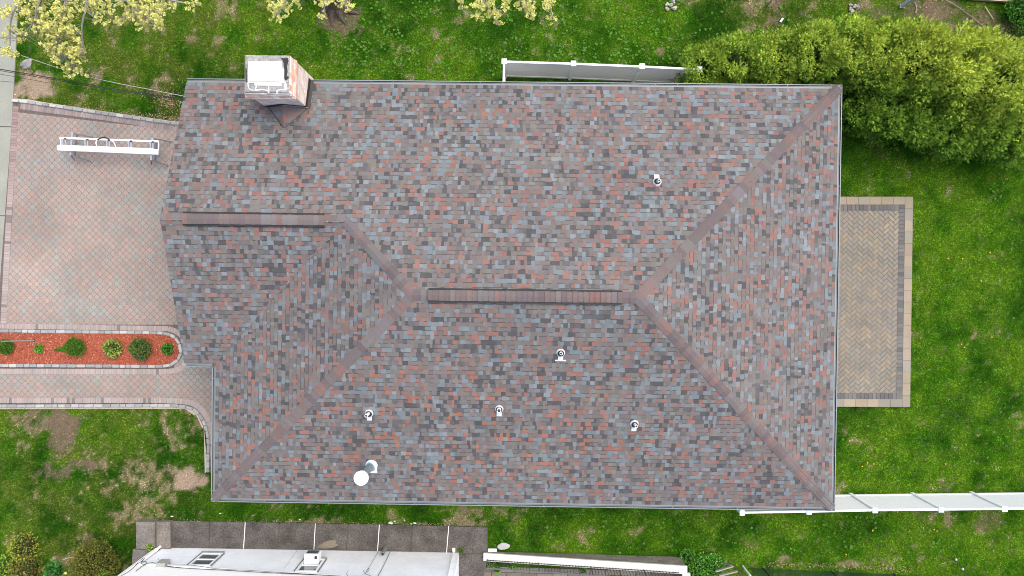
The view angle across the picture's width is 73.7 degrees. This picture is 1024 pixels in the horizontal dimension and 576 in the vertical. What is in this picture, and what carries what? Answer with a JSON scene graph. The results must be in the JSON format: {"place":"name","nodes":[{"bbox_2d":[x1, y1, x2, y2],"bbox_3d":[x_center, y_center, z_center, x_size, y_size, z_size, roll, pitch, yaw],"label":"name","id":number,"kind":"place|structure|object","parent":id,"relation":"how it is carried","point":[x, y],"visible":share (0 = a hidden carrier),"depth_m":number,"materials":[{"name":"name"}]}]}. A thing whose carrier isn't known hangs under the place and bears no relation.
{"place":"outdoors","nodes":[
{"label":"outdoors","id":0,"kind":"place"},
{"bbox_2d":[0,0,17,273],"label":"sidewalk","id":1,"kind":"structure","parent":0,"point":[6,90],"depth_m":27.07,"materials":[{"name":"concrete"}]},
{"bbox_2d":[6,112,177,324],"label":"driveway","id":2,"kind":"structure","parent":0,"point":[82,233],"depth_m":27.08,"materials":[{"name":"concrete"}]},
{"bbox_2d":[69,133,92,161],"bbox_3d":[-16.875,-5.500,26.634,0.542,0.821,1.047,7,91,0],"label":"folding stand","id":3,"kind":"object","parent":2,"relation":"on","point":[71,143],"visible":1,"depth_m":26.60,"materials":[{"name":"metal"}]},
{"bbox_2d":[150,138,170,165],"bbox_3d":[-13.821,-5.318,26.608,0.552,0.821,1.035,7,91,0],"label":"folding stand","id":4,"kind":"object","parent":2,"relation":"on","point":[151,156],"visible":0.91,"depth_m":26.64,"materials":[{"name":"metal"}]},
{"bbox_2d":[57,137,158,154],"bbox_3d":[-15.427,-5.474,26.115,3.884,0.140,0.586,3,91,0],"label":"metal brake","id":5,"kind":"object","parent":4,"relation":"on","point":[129,149],"visible":1,"depth_m":26.07,"materials":[{"name":"white metal"}]},
{"bbox_2d":[172,521,487,575],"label":"concrete path","id":6,"kind":"structure","parent":0,"point":[472,541],"depth_m":27.11,"materials":[{"name":"grey concrete"}]},
{"bbox_2d":[317,540,337,547],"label":"spilled sand","id":7,"kind":"structure","parent":6,"relation":"on","point":[330,544],"depth_m":27.12,"materials":[{"name":"beige sand"}]},
{"bbox_2d":[243,522,448,552],"bbox_3d":[-6.595,9.901,27.119,8.178,0.020,1.060,1,91,1],"label":"expansion joint","id":8,"kind":"object","parent":6,"relation":"on","point":[314,537],"visible":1,"depth_m":27.11,"materials":[{"name":"white plastic"}]},
{"bbox_2d":[0,0,1023,575],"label":"ground","id":9,"kind":"structure","parent":0,"point":[56,424],"depth_m":26.98,"materials":[{"name":"green plant"}]},
{"bbox_2d":[0,553,17,575],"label":"shrub","id":10,"kind":"object","parent":9,"relation":"on","point":[4,561],"visible":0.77,"depth_m":26.99,"materials":[{"name":"green plant"}]},
{"bbox_2d":[6,532,39,564],"bbox_3d":[-19.254,10.284,26.918,1.319,0.879,1.297,0,91,1],"label":"rose shrub","id":11,"kind":"object","parent":9,"relation":"on","point":[25,544],"visible":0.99,"depth_m":26.80,"materials":[{"name":"yellow plant"}]},
{"bbox_2d":[6,553,43,575],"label":"rose shrub","id":12,"kind":"object","parent":9,"relation":"on","point":[30,567],"visible":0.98,"depth_m":26.81,"materials":[{"name":"green plant"}]},
{"bbox_2d":[20,59,31,68],"bbox_3d":[-19.235,-8.883,27.051,0.543,0.181,0.347,-34,90,1],"label":"rock","id":13,"kind":"object","parent":9,"relation":"on","point":[25,63],"visible":0.99,"depth_m":27.01,"materials":[{"name":"grey stone"}]},
{"bbox_2d":[43,559,67,575],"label":"peony plant","id":14,"kind":"object","parent":9,"relation":"on","point":[55,569],"visible":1,"depth_m":26.98,"materials":[{"name":"green plant"}]},
{"bbox_2d":[0,332,178,364],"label":"mulch","id":15,"kind":"object","parent":9,"relation":"on","point":[14,354],"visible":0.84,"depth_m":27.10,"materials":[{"name":"red wood"}]},
{"bbox_2d":[0,339,14,355],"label":"dwarf spruce","id":16,"kind":"object","parent":15,"relation":"on","point":[6,347],"visible":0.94,"depth_m":26.87,"materials":[{"name":"green plant"}]},
{"bbox_2d":[1,339,34,341],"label":"path stake","id":17,"kind":"object","parent":15,"relation":"on","point":[18,340],"visible":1,"depth_m":26.64,"materials":[{"name":"grey metal"}]},
{"bbox_2d":[34,344,42,353],"bbox_3d":[-18.750,2.408,27.047,0.389,0.272,0.403,0,91,1],"label":"bedding plant","id":18,"kind":"object","parent":15,"relation":"on","point":[38,347],"visible":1,"depth_m":27.01,"materials":[{"name":"green plant"}]},
{"bbox_2d":[53,335,87,356],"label":"cone evergreen","id":19,"kind":"object","parent":15,"relation":"on","point":[70,346],"visible":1,"depth_m":26.68,"materials":[{"name":"green plant"}]},
{"bbox_2d":[101,338,122,358],"bbox_3d":[-15.741,2.383,26.881,0.864,0.554,0.845,-36,90,1],"label":"variegated shrub","id":20,"kind":"object","parent":15,"relation":"on","point":[113,347],"visible":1,"depth_m":26.82,"materials":[{"name":"yellow plant"}]},
{"bbox_2d":[128,337,152,361],"bbox_3d":[-14.623,2.382,26.815,0.939,0.661,0.905,38,91,0],"label":"round boxwood","id":21,"kind":"object","parent":15,"relation":"on","point":[140,346],"visible":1,"depth_m":26.70,"materials":[{"name":"green plant"}]},
{"bbox_2d":[161,342,173,354],"bbox_3d":[-13.620,2.399,26.970,0.545,0.332,0.523,0,91,1],"label":"bedding plant","id":22,"kind":"object","parent":15,"relation":"on","point":[167,349],"visible":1,"depth_m":26.93,"materials":[{"name":"green plant"}]},
{"bbox_2d":[0,329,181,367],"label":"cobble edging","id":23,"kind":"object","parent":9,"relation":"on","point":[93,332],"visible":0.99,"depth_m":27.07,"materials":[{"name":"grey stone"}]},
{"bbox_2d":[68,537,120,575],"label":"yew shrub","id":24,"kind":"object","parent":9,"relation":"on","point":[93,560],"visible":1,"depth_m":26.51,"materials":[{"name":"green plant"}]},
{"bbox_2d":[11,99,177,124],"bbox_3d":[-16.392,-6.948,27.041,6.910,0.177,0.148,8,91,0],"label":"cobble edging","id":25,"kind":"object","parent":9,"relation":"on","point":[96,112],"visible":0.98,"depth_m":26.97,"materials":[{"name":"grey stone"}]},
{"bbox_2d":[0,0,201,79],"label":"maple tree","id":26,"kind":"object","parent":9,"relation":"on","point":[55,33],"visible":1,"depth_m":21.14,"materials":[{"name":"yellow plant"}]},
{"bbox_2d":[0,99,205,472],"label":"bare soil strip","id":27,"kind":"object","parent":9,"relation":"on","point":[192,412],"visible":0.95,"depth_m":27.17,"materials":[{"name":"brown soil"}]},
{"bbox_2d":[0,403,210,471],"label":"cobble edging","id":28,"kind":"object","parent":9,"relation":"on","point":[197,412],"visible":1,"depth_m":27.08,"materials":[{"name":"grey stone"}]},
{"bbox_2d":[0,103,211,459],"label":"paver border","id":29,"kind":"object","parent":9,"relation":"on","point":[10,192],"visible":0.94,"depth_m":27.11,"materials":[{"name":"stone"}]},
{"bbox_2d":[0,353,215,428],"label":"front walk","id":30,"kind":"structure","parent":9,"relation":"on","point":[114,383],"depth_m":27.13,"materials":[{"name":"concrete"}]},
{"bbox_2d":[0,102,215,436],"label":"paver bedding","id":31,"kind":"object","parent":9,"relation":"on","point":[37,113],"visible":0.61,"depth_m":27.10,"materials":[{"name":"grey sand"}]},
{"bbox_2d":[132,548,158,564],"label":"concrete block","id":32,"kind":"structure","parent":9,"relation":"on","point":[137,554],"depth_m":26.94,"materials":[{"name":"grey concrete"}]},
{"bbox_2d":[136,519,172,548],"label":"concrete steps","id":33,"kind":"structure","parent":9,"relation":"on","point":[155,533],"depth_m":26.95,"materials":[{"name":"grey concrete"}]},
{"bbox_2d":[145,544,153,552],"bbox_3d":[-14.217,10.239,26.845,0.403,0.272,0.356,0,91,1],"label":"weed tuft","id":34,"kind":"object","parent":33,"relation":"on","point":[150,548],"visible":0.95,"depth_m":26.80,"materials":[{"name":"green plant"}]},
{"bbox_2d":[118,545,458,575],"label":"neighbour house","id":35,"kind":"structure","parent":9,"relation":"on","point":[212,562],"depth_m":25.83,"materials":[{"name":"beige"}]},
{"bbox_2d":[187,551,224,565],"bbox_3d":[-11.686,10.341,26.098,0.928,1.185,0.105,1,91,1],"label":"window","id":36,"kind":"structure","parent":35,"relation":"in","point":[205,558],"depth_m":26.17,"materials":[{"name":"white plastic"}]},
{"bbox_2d":[294,557,326,572],"bbox_3d":[-7.572,10.402,25.687,0.901,1.185,0.105,1,91,1],"label":"window","id":37,"kind":"structure","parent":35,"relation":"in","point":[313,568],"depth_m":25.50,"materials":[{"name":"white plastic"}]},
{"bbox_2d":[304,550,320,563],"bbox_3d":[-7.587,10.278,26.001,0.540,0.405,0.474,1,91,1],"label":"air conditioner","id":38,"kind":"object","parent":35,"relation":"attached to","point":[312,556],"visible":0.98,"depth_m":25.80,"materials":[{"name":"white plastic"}]},
{"bbox_2d":[264,0,556,27],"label":"maple tree","id":39,"kind":"object","parent":9,"relation":"on","point":[339,9],"visible":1,"depth_m":21.14,"materials":[{"name":"yellow plant"}]},
{"bbox_2d":[488,561,496,567],"bbox_3d":[-0.786,10.930,26.992,0.392,0.251,0.379,0,91,1],"label":"weed tuft","id":40,"kind":"object","parent":9,"relation":"on","point":[492,564],"visible":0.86,"depth_m":26.96,"materials":[{"name":"green plant"}]},
{"bbox_2d":[488,548,496,551],"bbox_3d":[-0.777,10.395,27.070,0.340,0.090,0.120,0,91,1],"label":"downspout extension","id":41,"kind":"object","parent":9,"relation":"on","point":[492,549],"visible":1,"depth_m":27.03,"materials":[{"name":"white plastic"}]},
{"bbox_2d":[493,566,500,574],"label":"weed tuft","id":42,"kind":"object","parent":9,"relation":"on","point":[498,571],"visible":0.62,"depth_m":26.96,"materials":[{"name":"green plant"}]},
{"bbox_2d":[160,55,842,510],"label":"house","id":43,"kind":"structure","parent":9,"relation":"on","point":[588,295],"depth_m":22.90,"materials":[{"name":"grey"}]},
{"bbox_2d":[1,74,179,99],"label":"power cable","id":44,"kind":"object","parent":43,"relation":"attached to","point":[91,89],"visible":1,"depth_m":22.67,"materials":[{"name":"black rubber"}]},
{"bbox_2d":[0,47,183,95],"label":"power cable","id":45,"kind":"object","parent":43,"relation":"attached to","point":[116,82],"visible":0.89,"depth_m":23.06,"materials":[{"name":"grey rubber"}]},
{"bbox_2d":[21,55,184,96],"bbox_3d":[-13.410,-6.943,22.603,4.098,2.313,0.105,9,91,0],"label":"power cable","id":46,"kind":"object","parent":45,"relation":"attached to","point":[108,81],"visible":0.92,"depth_m":22.98,"materials":[{"name":"rubber"}]},
{"bbox_2d":[0,69,184,98],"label":"power cable","id":47,"kind":"object","parent":43,"relation":"attached to","point":[92,85],"visible":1,"depth_m":22.55,"materials":[{"name":"black rubber"}]},
{"bbox_2d":[0,70,184,99],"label":"power cable","id":48,"kind":"object","parent":43,"relation":"attached to","point":[91,86],"visible":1,"depth_m":22.60,"materials":[{"name":"black rubber"}]},
{"bbox_2d":[497,543,509,549],"bbox_3d":[-0.327,10.250,27.094,0.515,0.077,0.284,0,91,1],"label":"stepping stone","id":49,"kind":"object","parent":9,"relation":"on","point":[501,546],"visible":1,"depth_m":27.07,"materials":[{"name":"white stone"}]},
{"bbox_2d":[507,563,514,568],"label":"weed tuft","id":50,"kind":"object","parent":9,"relation":"on","point":[512,565],"visible":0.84,"depth_m":26.96,"materials":[{"name":"green plant"}]},
{"bbox_2d":[19,0,1019,558],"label":"lawn weeds","id":51,"kind":"object","parent":9,"relation":"on","point":[585,62],"visible":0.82,"depth_m":26.89,"materials":[{"name":"green plant"}]},
{"bbox_2d":[187,518,909,572],"bbox_3d":[0.540,9.890,27.056,30.637,0.044,0.989,4,91,0],"label":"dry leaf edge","id":52,"kind":"object","parent":9,"relation":"on","point":[764,563],"visible":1,"depth_m":26.97,"materials":[{"name":"brown plant"}]},
{"bbox_2d":[484,566,676,575],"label":"paving","id":53,"kind":"structure","parent":9,"relation":"on","point":[487,572],"depth_m":27.04,"materials":[{"name":"grey concrete"}]},
{"bbox_2d":[483,552,689,575],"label":"garden wall","id":54,"kind":"structure","parent":9,"relation":"on","point":[661,563],"depth_m":26.61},
{"bbox_2d":[486,559,680,575],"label":"iron railing","id":55,"kind":"object","parent":54,"relation":"on","point":[548,571],"visible":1,"depth_m":26.04,"materials":[{"name":"black metal"}]},
{"bbox_2d":[502,59,701,82],"bbox_3d":[3.273,-7.541,25.948,7.393,1.947,1.762,0,91,1],"label":"vinyl fence","id":56,"kind":"object","parent":9,"relation":"on","point":[592,71],"visible":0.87,"depth_m":25.79,"materials":[{"name":"white plastic"}]},
{"bbox_2d":[665,0,678,10],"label":"rocks","id":57,"kind":"object","parent":9,"relation":"on","point":[670,5],"visible":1,"depth_m":26.75,"materials":[{"name":"white stone"}]},
{"bbox_2d":[679,548,695,563],"bbox_3d":[6.915,10.566,26.918,0.682,0.357,0.679,0,91,1],"label":"ivy shrub","id":58,"kind":"object","parent":9,"relation":"on","point":[687,556],"visible":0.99,"depth_m":26.87,"materials":[{"name":"green plant"}]},
{"bbox_2d":[668,37,731,83],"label":"arborvitae","id":59,"kind":"object","parent":9,"relation":"on","point":[699,54],"visible":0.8,"depth_m":24.92,"materials":[{"name":"green plant"}]},
{"bbox_2d":[688,551,727,575],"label":"ivy shrub","id":60,"kind":"object","parent":9,"relation":"on","point":[707,566],"visible":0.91,"depth_m":26.61,"materials":[{"name":"green plant"}]},
{"bbox_2d":[715,561,742,575],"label":"wooden trellis","id":61,"kind":"object","parent":9,"relation":"on","point":[728,567],"visible":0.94,"depth_m":26.24,"materials":[{"name":"white wood"}]},
{"bbox_2d":[704,27,767,83],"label":"arborvitae","id":62,"kind":"object","parent":9,"relation":"on","point":[735,69],"visible":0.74,"depth_m":24.58,"materials":[{"name":"green plant"}]},
{"bbox_2d":[736,25,806,83],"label":"arborvitae","id":63,"kind":"object","parent":9,"relation":"on","point":[769,70],"visible":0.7,"depth_m":24.01,"materials":[{"name":"green plant"}]},
{"bbox_2d":[770,16,846,84],"bbox_3d":[10.590,-8.317,24.895,2.480,4.059,2.501,-23,90,1],"label":"arborvitae","id":64,"kind":"object","parent":9,"relation":"on","point":[808,54],"visible":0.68,"depth_m":23.57,"materials":[{"name":"green plant"}]},
{"bbox_2d":[751,567,916,575],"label":"chain link fence","id":65,"kind":"object","parent":9,"relation":"on","point":[832,572],"visible":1,"depth_m":26.76,"materials":[{"name":"black metal"}]},
{"bbox_2d":[801,10,883,92],"bbox_3d":[11.662,-8.287,24.703,2.559,4.422,2.682,20,91,0],"label":"arborvitae","id":66,"kind":"object","parent":9,"relation":"on","point":[844,37],"visible":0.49,"depth_m":23.48,"materials":[{"name":"green plant"}]},
{"bbox_2d":[849,4,859,14],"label":"rocks","id":67,"kind":"object","parent":9,"relation":"on","point":[856,7],"visible":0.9,"depth_m":26.69,"materials":[{"name":"white stone"}]},
{"bbox_2d":[841,77,904,138],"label":"arborvitae","id":68,"kind":"object","parent":9,"relation":"on","point":[856,104],"visible":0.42,"depth_m":25.00,"materials":[{"name":"green plant"}]},
{"bbox_2d":[837,197,912,406],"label":"patio","id":69,"kind":"structure","parent":9,"relation":"on","point":[899,268],"depth_m":26.78,"materials":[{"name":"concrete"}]},
{"bbox_2d":[832,15,919,97],"bbox_3d":[12.759,-8.217,24.594,2.862,4.624,2.837,-29,90,1],"label":"arborvitae","id":70,"kind":"object","parent":9,"relation":"on","point":[895,33],"visible":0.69,"depth_m":23.19,"materials":[{"name":"green plant"}]},
{"bbox_2d":[737,491,1023,515],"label":"vinyl fence","id":71,"kind":"object","parent":9,"relation":"on","point":[913,501],"visible":0.63,"depth_m":25.81,"materials":[{"name":"white plastic"}]},
{"bbox_2d":[847,81,931,147],"bbox_3d":[13.950,-6.705,25.414,2.888,2.998,2.755,0,91,1],"label":"arborvitae","id":72,"kind":"object","parent":9,"relation":"on","point":[897,110],"visible":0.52,"depth_m":24.67,"materials":[{"name":"green plant"}]},
{"bbox_2d":[848,14,963,109],"bbox_3d":[14.009,-7.968,24.492,3.362,4.809,3.235,0,91,1],"label":"arborvitae","id":73,"kind":"object","parent":9,"relation":"on","point":[925,30],"visible":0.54,"depth_m":22.88,"materials":[{"name":"green plant"}]},
{"bbox_2d":[899,0,913,7],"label":"wooden post","id":74,"kind":"object","parent":9,"relation":"on","point":[904,4],"visible":1,"depth_m":26.48,"materials":[{"name":"white paint"}]},
{"bbox_2d":[874,89,954,154],"bbox_3d":[14.881,-6.488,25.382,2.886,3.048,2.880,0,91,1],"label":"arborvitae","id":75,"kind":"object","parent":9,"relation":"on","point":[925,123],"visible":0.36,"depth_m":24.61,"materials":[{"name":"green plant"}]},
{"bbox_2d":[903,96,991,162],"bbox_3d":[15.947,-6.139,25.325,3.073,3.146,3.007,0,91,1],"label":"arborvitae","id":76,"kind":"object","parent":9,"relation":"on","point":[942,136],"visible":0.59,"depth_m":24.57,"materials":[{"name":"green plant"}]},
{"bbox_2d":[898,19,1002,117],"bbox_3d":[15.114,-7.622,24.380,3.318,5.021,3.246,0,91,1],"label":"arborvitae","id":77,"kind":"object","parent":9,"relation":"on","point":[961,40],"visible":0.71,"depth_m":22.63,"materials":[{"name":"green plant"}]},
{"bbox_2d":[946,0,982,25],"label":"fallen branch","id":78,"kind":"object","parent":9,"relation":"on","point":[966,12],"visible":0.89,"depth_m":26.67,"materials":[{"name":"brown wood"}]},
{"bbox_2d":[930,24,1023,132],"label":"arborvitae","id":79,"kind":"object","parent":9,"relation":"on","point":[1006,43],"visible":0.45,"depth_m":23.03,"materials":[{"name":"green plant"}]},
{"bbox_2d":[931,104,1023,163],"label":"arborvitae","id":80,"kind":"object","parent":9,"relation":"on","point":[1008,133],"visible":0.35,"depth_m":24.52,"materials":[{"name":"green plant"}]},
{"bbox_2d":[955,37,1023,132],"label":"arborvitae","id":81,"kind":"object","parent":9,"relation":"on","point":[1019,103],"visible":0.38,"depth_m":23.42,"materials":[{"name":"green plant"}]},
{"bbox_2d":[976,0,1008,2],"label":"timber plank","id":82,"kind":"object","parent":9,"relation":"on","point":[1003,1],"visible":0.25,"depth_m":26.61,"materials":[{"name":"beige wood"}]},
{"bbox_2d":[969,102,1023,169],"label":"arborvitae","id":83,"kind":"object","parent":9,"relation":"on","point":[1018,146],"visible":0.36,"depth_m":24.84,"materials":[{"name":"green plant"}]},
{"bbox_2d":[986,122,1023,177],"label":"arborvitae","id":84,"kind":"object","parent":9,"relation":"on","point":[1020,160],"visible":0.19,"depth_m":25.20,"materials":[{"name":"green plant"}]},
{"bbox_2d":[1004,0,1023,25],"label":"broadleaf bush","id":85,"kind":"object","parent":9,"relation":"on","point":[1015,10],"visible":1,"depth_m":26.26,"materials":[{"name":"green plant"}]},
{"bbox_2d":[1010,26,1023,46],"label":"broadleaf bush","id":86,"kind":"object","parent":9,"relation":"on","point":[1018,34],"visible":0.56,"depth_m":26.36,"materials":[{"name":"green plant"}]},
{"bbox_2d":[64,0,1017,120],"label":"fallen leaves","id":87,"kind":"object","parent":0,"point":[172,104],"depth_m":27.01,"materials":[{"name":"brown plant"}]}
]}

